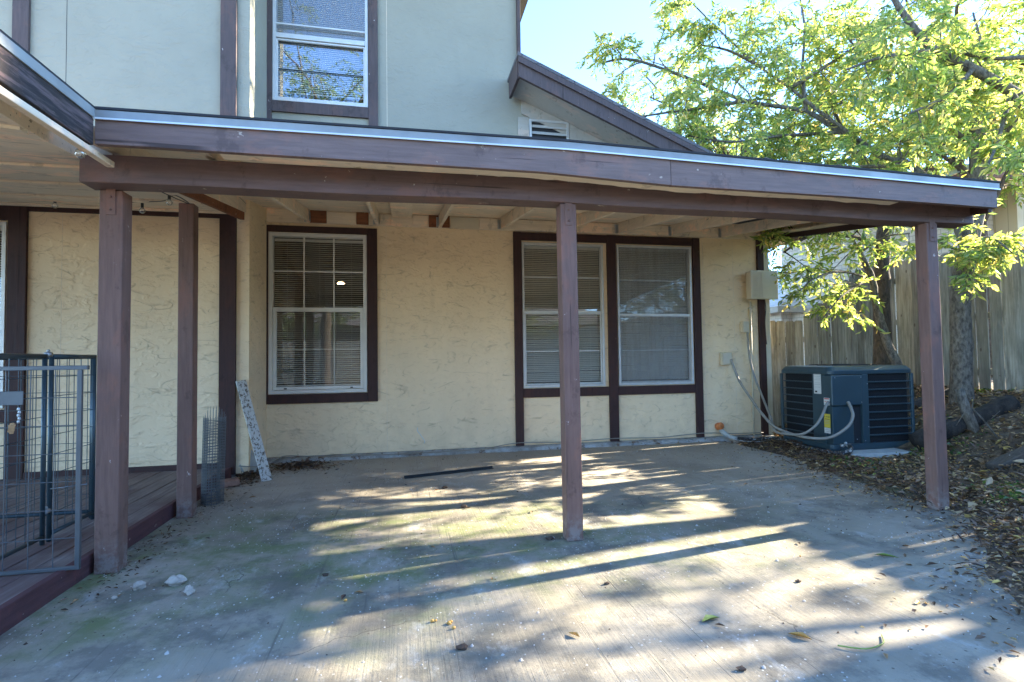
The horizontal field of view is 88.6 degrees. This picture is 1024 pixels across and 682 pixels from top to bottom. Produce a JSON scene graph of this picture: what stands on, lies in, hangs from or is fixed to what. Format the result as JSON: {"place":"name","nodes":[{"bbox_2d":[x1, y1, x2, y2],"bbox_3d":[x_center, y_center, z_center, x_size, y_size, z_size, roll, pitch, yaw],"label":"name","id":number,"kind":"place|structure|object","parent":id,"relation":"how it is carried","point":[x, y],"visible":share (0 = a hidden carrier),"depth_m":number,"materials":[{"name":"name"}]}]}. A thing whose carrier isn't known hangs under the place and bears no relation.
{"place":"outdoors","nodes":[
{"label":"outdoors","id":0,"kind":"place"},
{"bbox_2d":[0,441,1023,681],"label":"patio slab","id":1,"kind":"structure","parent":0,"point":[629,649],"depth_m":2.65,"materials":[{"name":"concrete"}]},
{"bbox_2d":[0,467,231,635],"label":"wooden deck","id":2,"kind":"structure","parent":1,"relation":"on","point":[151,501],"depth_m":3.31,"materials":[{"name":"brown wood"}]},
{"bbox_2d":[0,365,89,575],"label":"wire gate","id":3,"kind":"structure","parent":2,"relation":"on","point":[11,398],"depth_m":2.68,"materials":[{"name":"metal"}]},
{"bbox_2d":[0,349,96,559],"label":"dog kennel","id":4,"kind":"object","parent":2,"relation":"on","point":[51,357],"visible":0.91,"depth_m":3.14,"materials":[{"name":"metal"}]},
{"bbox_2d":[132,580,145,590],"bbox_3d":[-1.902,1.248,2.679,0.060,0.051,0.050,0,-2,-27],"label":"rock","id":5,"kind":"object","parent":1,"relation":"on","point":[139,585],"visible":1,"depth_m":2.67,"materials":[{"name":"stone"}]},
{"bbox_2d":[58,465,280,606],"bbox_3d":[-2.297,1.321,4.187,0.510,0.053,3.435,0,-2,-12],"label":"deck edge debris","id":6,"kind":"object","parent":1,"relation":"on","point":[156,546],"visible":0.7,"depth_m":3.27,"materials":[{"name":"brown plant"}]},
{"bbox_2d":[164,574,186,586],"bbox_3d":[-1.741,1.245,2.720,0.099,0.060,0.067,-1,-2,5],"label":"rock","id":7,"kind":"object","parent":1,"relation":"on","point":[176,580],"visible":1,"depth_m":2.71,"materials":[{"name":"stone"}]},
{"bbox_2d":[183,585,194,595],"bbox_3d":[-1.602,1.240,2.606,0.054,0.056,0.038,0,-2,-12],"label":"rock","id":8,"kind":"object","parent":1,"relation":"on","point":[189,590],"visible":1,"depth_m":2.60,"materials":[{"name":"stone"}]},
{"bbox_2d":[201,406,225,505],"bbox_3d":[-2.450,0.934,4.303,0.182,0.790,0.162,0,-2,-12],"label":"wire roll","id":9,"kind":"object","parent":1,"relation":"on","point":[219,462],"visible":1,"depth_m":4.28,"materials":[{"name":"grey metal"}]},
{"bbox_2d":[218,477,239,487],"bbox_3d":[-2.630,1.316,4.865,0.180,0.068,0.104,1,-2,-37],"label":"brick","id":10,"kind":"object","parent":1,"relation":"on","point":[235,481],"visible":0.56,"depth_m":4.85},
{"bbox_2d":[215,463,274,492],"bbox_3d":[-2.629,1.341,5.232,0.352,0.102,1.399,0,-2,-12],"label":"dry debris","id":11,"kind":"object","parent":1,"relation":"on","point":[251,473],"visible":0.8,"depth_m":5.16,"materials":[{"name":"brown plant"}]},
{"bbox_2d":[239,449,256,475],"bbox_3d":[-2.710,1.209,5.369,0.195,0.340,0.114,0,-2,-33],"label":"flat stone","id":12,"kind":"object","parent":1,"relation":"on","point":[253,461],"visible":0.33,"depth_m":5.38,"materials":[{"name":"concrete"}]},
{"bbox_2d":[236,380,271,481],"bbox_3d":[-2.554,0.879,5.187,0.429,0.987,0.095,-2,-2,25],"label":"plank","id":13,"kind":"object","parent":1,"relation":"on","point":[254,432],"visible":1,"depth_m":5.17,"materials":[{"name":"white paint"}]},
{"bbox_2d":[257,458,351,473],"bbox_3d":[-2.381,1.353,5.683,1.149,0.120,0.758,-1,-2,-2],"label":"dry debris","id":14,"kind":"object","parent":1,"relation":"on","point":[298,465],"visible":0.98,"depth_m":5.68,"materials":[{"name":"brown plant"}]},
{"bbox_2d":[404,466,493,478],"bbox_3d":[-0.622,1.323,5.300,0.940,0.022,0.036,0,-2,-26],"label":"metal bar","id":15,"kind":"object","parent":1,"relation":"on","point":[446,472],"visible":1,"depth_m":5.29,"materials":[{"name":"metal"}]},
{"bbox_2d":[456,643,467,650],"bbox_3d":[-0.198,1.215,2.081,0.050,0.022,0.033,0,-2,-12],"label":"dirt clod","id":16,"kind":"object","parent":1,"relation":"on","point":[462,646],"visible":1,"depth_m":2.07,"materials":[{"name":"soil"}]},
{"bbox_2d":[0,445,1017,681],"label":"pale grit","id":17,"kind":"object","parent":1,"relation":"on","point":[472,645],"visible":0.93,"depth_m":2.98,"materials":[{"name":"gravel"}]},
{"bbox_2d":[14,444,1017,681],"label":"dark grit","id":18,"kind":"object","parent":1,"relation":"on","point":[533,536],"visible":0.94,"depth_m":3.52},
{"bbox_2d":[79,106,1000,574],"bbox_3d":[0.684,-0.175,4.966,6.751,2.966,3.562,0,-2,-12],"label":"patio cover","id":19,"kind":"object","parent":1,"relation":"on","point":[339,174],"visible":0.98,"depth_m":3.30,"materials":[{"name":"brown paint"}]},
{"bbox_2d":[702,614,718,621],"bbox_3d":[0.864,1.201,2.279,0.099,0.018,0.037,0,-2,-12],"label":"fallen leaf","id":20,"kind":"object","parent":1,"relation":"on","point":[708,617],"visible":1,"depth_m":2.29,"materials":[{"name":"green plant"}]},
{"bbox_2d":[735,665,745,670],"bbox_3d":[0.835,1.197,1.917,0.037,0.017,0.020,-1,-2,6],"label":"dirt clod","id":21,"kind":"object","parent":1,"relation":"on","point":[741,668],"visible":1,"depth_m":1.91,"materials":[{"name":"soil"}]},
{"bbox_2d":[788,632,811,639],"bbox_3d":[1.170,1.192,2.132,0.088,0.018,0.033,-2,-2,21],"label":"fallen leaf","id":22,"kind":"object","parent":1,"relation":"on","point":[802,634],"visible":1,"depth_m":2.13,"materials":[{"name":"yellow plant"}]},
{"bbox_2d":[837,634,884,649],"bbox_3d":[1.403,1.192,2.067,0.246,0.012,0.069,0,-2,-19],"label":"leaf stem","id":23,"kind":"object","parent":1,"relation":"on","point":[882,643],"visible":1,"depth_m":2.04,"materials":[{"name":"green plant"}]},
{"bbox_2d":[703,441,1022,670],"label":"spilled leaves","id":24,"kind":"object","parent":1,"relation":"on","point":[980,636],"visible":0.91,"depth_m":2.83,"materials":[{"name":"brown plant"}]},
{"bbox_2d":[876,553,898,557],"bbox_3d":[2.117,1.208,2.968,0.120,0.015,0.023,-2,-2,37],"label":"fallen leaf","id":25,"kind":"object","parent":1,"relation":"on","point":[884,554],"visible":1,"depth_m":2.97,"materials":[{"name":"green plant"}]},
{"bbox_2d":[520,0,1023,270],"label":"sky","id":26,"kind":"structure","parent":0,"point":[557,34],"materials":[{"name":"blue"}]},
{"bbox_2d":[725,377,1023,608],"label":"ground","id":27,"kind":"structure","parent":0,"point":[997,452],"depth_m":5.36,"materials":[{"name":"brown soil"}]},
{"bbox_2d":[0,0,802,478],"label":"house","id":28,"kind":"structure","parent":27,"relation":"on","point":[352,342],"depth_m":6.37,"materials":[{"name":"beige paint"}]},
{"bbox_2d":[0,222,7,407],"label":"window","id":29,"kind":"structure","parent":28,"relation":"in","point":[3,225],"depth_m":4.92,"materials":[{"name":"glass"}]},
{"bbox_2d":[0,29,243,219],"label":"porch roof","id":30,"kind":"structure","parent":28,"relation":"attached to","point":[47,115],"depth_m":2.62,"materials":[{"name":"wood"}]},
{"bbox_2d":[52,148,188,213],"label":"string lights","id":31,"kind":"object","parent":30,"relation":"hanging from","point":[142,204],"visible":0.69,"depth_m":4.17,"materials":[{"name":"black plastic"}]},
{"bbox_2d":[268,232,367,393],"bbox_3d":[-2.288,-0.328,6.234,1.099,1.884,0.132,0,-2,-12],"label":"window","id":32,"kind":"structure","parent":28,"relation":"in","point":[320,326],"depth_m":6.25,"materials":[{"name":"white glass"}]},
{"bbox_2d":[272,0,367,106],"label":"window","id":33,"kind":"structure","parent":28,"relation":"in","point":[277,36],"depth_m":6.35,"materials":[{"name":"metal"}]},
{"bbox_2d":[239,432,762,466],"bbox_3d":[0.272,1.283,6.540,6.501,0.101,0.720,0,-2,-19],"label":"coax cable","id":34,"kind":"object","parent":28,"relation":"attached to","point":[485,448],"visible":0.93,"depth_m":6.39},
{"bbox_2d":[521,242,605,387],"bbox_3d":[0.661,-0.336,6.833,1.099,1.859,0.121,0,-2,-12],"label":"window","id":35,"kind":"structure","parent":28,"relation":"in","point":[528,375],"depth_m":6.85,"materials":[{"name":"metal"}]},
{"bbox_2d":[616,245,693,385],"bbox_3d":[1.917,-0.347,7.093,1.084,1.864,0.121,0,-2,-12],"label":"window","id":36,"kind":"structure","parent":28,"relation":"in","point":[635,319],"depth_m":7.13,"materials":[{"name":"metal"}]},
{"bbox_2d":[720,352,731,364],"bbox_3d":[2.940,0.243,7.203,0.150,0.170,0.065,0,-2,-12],"label":"outlet box","id":37,"kind":"object","parent":28,"relation":"attached to","point":[725,358],"visible":1,"depth_m":7.17,"materials":[{"name":"beige plastic"}]},
{"bbox_2d":[715,422,737,440],"bbox_3d":[2.898,1.221,7.097,0.287,0.241,0.116,-2,-2,26],"label":"capped pipe","id":38,"kind":"object","parent":28,"relation":"attached to","point":[720,427],"visible":1,"depth_m":7.08,"materials":[{"name":"plastic"}]},
{"bbox_2d":[740,322,748,332],"bbox_3d":[3.229,-0.194,7.273,0.100,0.150,0.075,0,-2,-12],"label":"outlet box","id":39,"kind":"object","parent":28,"relation":"attached to","point":[744,327],"visible":0.98,"depth_m":7.24,"materials":[{"name":"beige plastic"}]},
{"bbox_2d":[746,332,829,435],"bbox_3d":[3.320,0.487,6.565,0.464,1.262,1.345,0,-2,-12],"label":"power whip","id":40,"kind":"object","parent":39,"relation":"hanging from","point":[770,416],"visible":0.97,"depth_m":6.63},
{"bbox_2d":[748,302,754,434],"bbox_3d":[3.332,0.391,7.290,0.046,1.880,0.042,0,-2,-12],"label":"conduit pipe","id":41,"kind":"object","parent":28,"relation":"attached to","point":[751,347],"visible":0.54,"depth_m":7.28,"materials":[{"name":"beige plastic"}]},
{"bbox_2d":[746,270,777,343],"bbox_3d":[3.469,-0.462,7.266,0.430,1.020,0.128,0,-2,-12],"label":"utility box","id":42,"kind":"object","parent":28,"relation":"attached to","point":[760,284],"visible":1,"depth_m":7.22,"materials":[{"name":"beige plastic"}]},
{"bbox_2d":[617,38,888,256],"bbox_3d":[5.672,-2.936,13.257,7.084,8.953,6.093,0,-2,-12],"label":"tree","id":43,"kind":"object","parent":27,"relation":"on","point":[732,151],"visible":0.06,"depth_m":12.76,"materials":[{"name":"green plant"}]},
{"bbox_2d":[740,437,812,453],"bbox_3d":[3.453,1.288,6.439,0.962,0.121,1.546,0,-2,-12],"label":"dry debris","id":44,"kind":"object","parent":27,"relation":"on","point":[791,441],"visible":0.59,"depth_m":6.52,"materials":[{"name":"brown plant"}]},
{"bbox_2d":[770,277,804,365],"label":"house","id":45,"kind":"structure","parent":27,"relation":"on","point":[777,314],"depth_m":17.86,"materials":[{"name":"brick"}]},
{"bbox_2d":[768,248,809,300],"bbox_3d":[5.026,-1.519,15.844,7.237,6.388,5.296,-2,-2,29],"label":"tree","id":46,"kind":"object","parent":27,"relation":"on","point":[773,269],"visible":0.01,"depth_m":15.52,"materials":[{"name":"green plant"}]},
{"bbox_2d":[737,436,853,454],"bbox_3d":[3.493,1.253,6.509,0.390,0.122,1.421,0,-2,-30],"label":"refrigerant line","id":47,"kind":"object","parent":27,"relation":"on","point":[849,450],"visible":0.81,"depth_m":6.30,"materials":[{"name":"metal"}]},
{"bbox_2d":[575,0,1023,403],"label":"pecan tree","id":48,"kind":"object","parent":27,"relation":"on","point":[975,248],"visible":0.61,"depth_m":7.24,"materials":[{"name":"green plant"}]},
{"bbox_2d":[770,262,873,426],"bbox_3d":[4.734,0.056,8.322,2.517,2.634,0.059,-1,-2,-1],"label":"side fence","id":49,"kind":"object","parent":27,"relation":"on","point":[850,345],"visible":0.34,"depth_m":8.30,"materials":[{"name":"brown wood"}]},
{"bbox_2d":[763,226,915,400],"bbox_3d":[4.309,-0.455,6.775,2.552,2.766,1.516,0,-2,-12],"label":"sapling","id":50,"kind":"object","parent":27,"relation":"on","point":[836,302],"visible":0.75,"depth_m":6.76,"materials":[{"name":"green plant"}]},
{"bbox_2d":[682,24,1018,364],"bbox_3d":[5.190,-2.195,7.782,5.382,6.189,2.696,0,-2,-12],"label":"pecan tree","id":51,"kind":"object","parent":27,"relation":"on","point":[880,356],"visible":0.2,"depth_m":7.49,"materials":[{"name":"green plant"}]},
{"bbox_2d":[805,445,911,456],"bbox_3d":[4.199,1.315,6.454,1.335,0.073,1.168,0,-2,-12],"label":"concrete pad","id":52,"kind":"object","parent":27,"relation":"on","point":[876,452],"visible":0.16,"depth_m":5.95,"materials":[{"name":"grey concrete"}]},
{"bbox_2d":[780,364,914,450],"bbox_3d":[4.164,0.784,6.535,1.167,0.990,0.902,0,-2,-12],"label":"air conditioner","id":53,"kind":"object","parent":52,"relation":"on","point":[875,395],"visible":0.97,"depth_m":6.21,"materials":[{"name":"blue metal"}]},
{"bbox_2d":[730,359,854,439],"bbox_3d":[3.304,0.680,6.454,0.449,0.923,1.520,1,-2,-38],"label":"power whip","id":54,"kind":"object","parent":53,"relation":"attached to","point":[844,429],"visible":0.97,"depth_m":6.18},
{"bbox_2d":[738,384,1023,614],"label":"fallen leaves","id":55,"kind":"object","parent":27,"relation":"on","point":[976,486],"depth_m":4.95,"materials":[{"name":"brown plant"}]},
{"bbox_2d":[774,385,1023,528],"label":"curled leaves","id":56,"kind":"object","parent":27,"relation":"on","point":[981,460],"visible":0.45,"depth_m":4.71,"materials":[{"name":"brown plant"}]},
{"bbox_2d":[781,163,1023,364],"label":"neighbour house","id":57,"kind":"structure","parent":27,"relation":"on","point":[1009,218],"depth_m":14.17,"materials":[{"name":"beige"}]},
{"bbox_2d":[792,0,1023,377],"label":"shade tree","id":58,"kind":"object","parent":27,"relation":"on","point":[994,25],"visible":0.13,"depth_m":11.30,"materials":[{"name":"green plant"}]},
{"bbox_2d":[827,388,1023,504],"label":"ground cover","id":59,"kind":"object","parent":27,"relation":"on","point":[1000,496],"visible":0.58,"depth_m":5.12,"materials":[{"name":"plant"}]},
{"bbox_2d":[907,388,948,409],"bbox_3d":[5.360,0.844,6.950,0.806,0.460,0.130,-1,-2,18],"label":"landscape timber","id":60,"kind":"object","parent":27,"relation":"on","point":[918,401],"visible":0.06,"depth_m":6.89,"materials":[{"name":"grey wood"}]},
{"bbox_2d":[846,0,1023,185],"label":"oak tree","id":61,"kind":"object","parent":27,"relation":"on","point":[942,69],"visible":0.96,"depth_m":5.61,"materials":[{"name":"green plant"}]},
{"bbox_2d":[873,245,1023,390],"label":"boundary fence","id":62,"kind":"object","parent":27,"relation":"on","point":[1005,314],"visible":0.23,"depth_m":7.04,"materials":[{"name":"brown wood"}]},
{"bbox_2d":[885,480,1023,609],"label":"leaf crumbs","id":63,"kind":"object","parent":27,"relation":"on","point":[1005,556],"visible":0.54,"depth_m":3.31,"materials":[{"name":"brown plant"}]},
{"bbox_2d":[909,395,1020,448],"bbox_3d":[5.147,0.920,5.985,1.161,0.608,0.220,-1,-2,2],"label":"log","id":64,"kind":"object","parent":27,"relation":"on","point":[995,406],"visible":0.59,"depth_m":5.91,"materials":[{"name":"wood"}]},
{"bbox_2d":[954,388,979,433],"bbox_3d":[5.147,0.834,5.904,0.274,0.610,0.124,-1,-2,8],"label":"stake","id":65,"kind":"object","parent":27,"relation":"on","point":[970,420],"visible":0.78,"depth_m":5.88,"materials":[{"name":"grey wood"}]},
{"bbox_2d":[956,397,999,437],"bbox_3d":[4.982,0.874,5.586,0.612,0.567,0.038,-1,-2,-7],"label":"dry twig","id":66,"kind":"object","parent":27,"relation":"on","point":[989,427],"visible":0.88,"depth_m":5.59,"materials":[{"name":"grey wood"}]},
{"bbox_2d":[985,445,1023,471],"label":"landscape timber","id":67,"kind":"object","parent":27,"relation":"on","point":[1009,458],"visible":0.55,"depth_m":5.11,"materials":[{"name":"grey wood"}]}
]}

